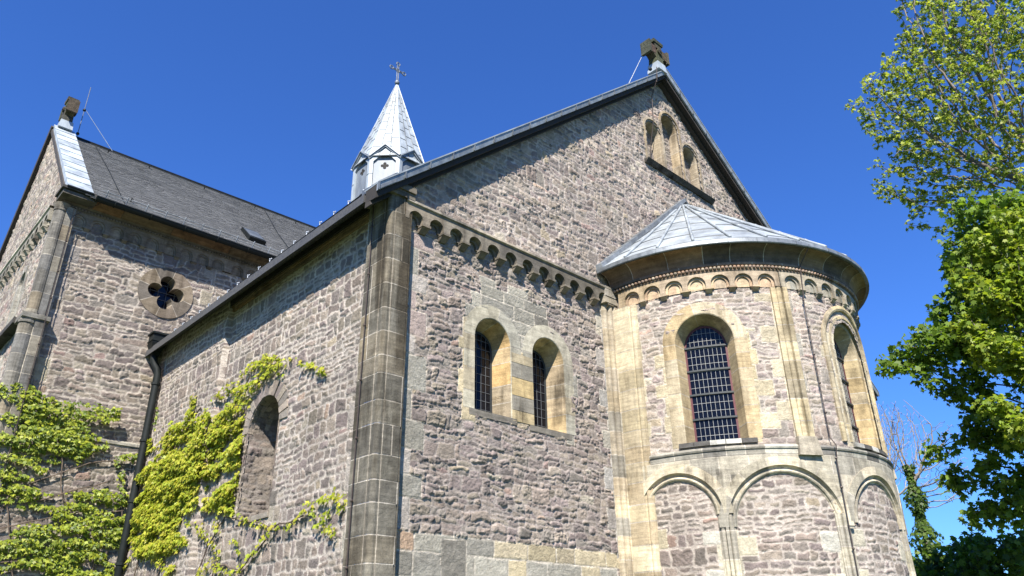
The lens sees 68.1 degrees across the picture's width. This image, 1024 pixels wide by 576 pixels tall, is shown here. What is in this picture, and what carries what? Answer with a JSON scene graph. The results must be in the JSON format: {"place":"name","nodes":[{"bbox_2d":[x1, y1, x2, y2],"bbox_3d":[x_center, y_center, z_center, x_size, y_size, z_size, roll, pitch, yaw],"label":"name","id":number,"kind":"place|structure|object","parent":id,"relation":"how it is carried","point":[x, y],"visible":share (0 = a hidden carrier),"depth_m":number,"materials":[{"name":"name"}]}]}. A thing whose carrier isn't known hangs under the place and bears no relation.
{"place":"outdoors","nodes":[
{"label":"outdoors","id":0,"kind":"place"},
{"bbox_2d":[0,0,1023,572],"label":"sky","id":1,"kind":"structure","parent":0,"point":[272,105],"materials":[{"name":"blue"}]},
{"label":"ground","id":2,"kind":"structure","parent":0,"visible":0},
{"bbox_2d":[0,62,915,575],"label":"church","id":3,"kind":"structure","parent":2,"relation":"on","point":[584,342],"depth_m":12.62,"materials":[{"name":"stone"}]},
{"bbox_2d":[1,203,101,479],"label":"lightning conductor","id":4,"kind":"object","parent":3,"relation":"attached to","point":[66,240],"visible":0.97,"depth_m":14.70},
{"bbox_2d":[0,382,137,575],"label":"climbing plant","id":5,"kind":"object","parent":3,"relation":"attached to","point":[72,435],"visible":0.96,"depth_m":14.14,"materials":[{"name":"green plant"}]},
{"bbox_2d":[57,96,80,131],"bbox_3d":[-12.052,-4.671,20.575,0.350,0.980,0.720,22,-34,-39],"label":"gable cross","id":6,"kind":"object","parent":3,"relation":"attached to","point":[69,110],"visible":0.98,"depth_m":20.40,"materials":[{"name":"stone"}]},
{"bbox_2d":[76,87,111,149],"bbox_3d":[-11.550,-4.719,21.269,0.085,1.750,0.979,-21,-32,36],"label":"lightning rod","id":7,"kind":"object","parent":3,"relation":"attached to","point":[84,110],"visible":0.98,"depth_m":21.04,"materials":[{"name":"metal"}]},
{"bbox_2d":[153,407,158,429],"bbox_3d":[-7.240,2.671,15.473,0.150,0.497,0.126,22,-34,-39],"label":"climbing plant","id":8,"kind":"object","parent":3,"relation":"attached to","point":[156,413],"visible":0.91,"depth_m":15.49,"materials":[{"name":"green plant"}]},
{"bbox_2d":[137,268,192,318],"bbox_3d":[-7.833,0.153,17.044,1.200,1.200,0.295,22,-34,-39],"label":"quatrefoil window","id":9,"kind":"structure","parent":3,"relation":"in","point":[165,293],"depth_m":17.05,"materials":[{"name":"stone"}]},
{"bbox_2d":[124,353,346,575],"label":"climbing plant","id":10,"kind":"object","parent":3,"relation":"attached to","point":[147,514],"visible":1,"depth_m":13.05,"materials":[{"name":"green plant"}]},
{"bbox_2d":[345,204,374,575],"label":"lightning conductor","id":11,"kind":"object","parent":3,"relation":"attached to","point":[356,437],"visible":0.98,"depth_m":9.86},
{"bbox_2d":[475,332,491,412],"bbox_3d":[-0.515,1.319,11.617,0.540,1.380,0.022,22,-34,-39],"label":"window","id":12,"kind":"structure","parent":3,"relation":"in","point":[483,351],"depth_m":11.69,"materials":[{"name":"black glass"}]},
{"bbox_2d":[532,350,547,428],"bbox_3d":[0.366,1.682,12.371,0.540,1.410,0.022,22,-34,-39],"label":"window","id":13,"kind":"structure","parent":3,"relation":"in","point":[539,371],"depth_m":12.46,"materials":[{"name":"black glass"}]},
{"bbox_2d":[629,57,651,82],"bbox_3d":[3.003,-5.191,18.163,0.708,1.276,0.144,-1,-26,0],"label":"lightning rod","id":14,"kind":"object","parent":3,"relation":"on","point":[650,68],"visible":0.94,"depth_m":18.12,"materials":[{"name":"metal"}]},
{"bbox_2d":[650,67,656,157],"bbox_3d":[3.308,-4.083,17.742,0.049,2.403,0.568,16,-30,-31],"label":"lightning conductor","id":15,"kind":"object","parent":3,"relation":"attached to","point":[652,112],"visible":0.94,"depth_m":17.75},
{"bbox_2d":[640,38,669,74],"bbox_3d":[3.517,-5.611,18.567,0.780,0.940,0.350,22,-34,-39],"label":"gable cross","id":16,"kind":"object","parent":3,"relation":"on","point":[657,57],"visible":0.98,"depth_m":18.42,"materials":[{"name":"stone"}]},
{"bbox_2d":[684,326,739,441],"bbox_3d":[3.341,1.598,12.776,0.722,2.060,0.066,-8,-27,15],"label":"window","id":17,"kind":"structure","parent":3,"relation":"in","point":[714,412],"depth_m":12.75,"materials":[{"name":"black glass"}]},
{"bbox_2d":[800,244,858,575],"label":"lightning conductor","id":18,"kind":"object","parent":3,"relation":"attached to","point":[841,486],"visible":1,"depth_m":12.20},
{"bbox_2d":[833,339,859,442],"bbox_3d":[5.795,1.813,13.312,0.722,2.060,0.066,22,-34,-39],"label":"window","id":19,"kind":"structure","parent":3,"relation":"in","point":[845,383],"depth_m":13.44,"materials":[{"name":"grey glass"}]},
{"bbox_2d":[877,402,932,494],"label":"bare tree","id":20,"kind":"object","parent":2,"relation":"on","point":[895,462],"visible":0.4,"depth_m":48.21,"materials":[{"name":"brown plant"}]},
{"bbox_2d":[881,401,970,562],"bbox_3d":[21.988,12.399,39.059,2.895,13.929,4.246,22,-34,-39],"label":"bare tree","id":21,"kind":"object","parent":2,"relation":"on","point":[917,497],"visible":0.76,"depth_m":39.96,"materials":[{"name":"green plant"}]},
{"bbox_2d":[844,0,1023,240],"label":"ash tree","id":22,"kind":"object","parent":2,"relation":"on","point":[977,20],"visible":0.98,"depth_m":23.33,"materials":[{"name":"green plant"}]},
{"bbox_2d":[911,536,980,575],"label":"leafy bush tree","id":23,"kind":"object","parent":2,"relation":"on","point":[925,567],"visible":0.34,"depth_m":23.11,"materials":[{"name":"green plant"}]},
{"bbox_2d":[874,183,1023,535],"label":"maple tree","id":24,"kind":"object","parent":2,"relation":"on","point":[925,355],"visible":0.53,"depth_m":18.85,"materials":[{"name":"green plant"}]},
{"bbox_2d":[938,521,1023,575],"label":"leafy bush tree","id":25,"kind":"object","parent":2,"relation":"on","point":[988,555],"visible":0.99,"depth_m":21.00,"materials":[{"name":"green plant"}]},
{"bbox_2d":[943,202,1023,452],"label":"young maple tree","id":26,"kind":"object","parent":2,"relation":"on","point":[971,285],"visible":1,"depth_m":17.14,"materials":[{"name":"green plant"}]}
]}

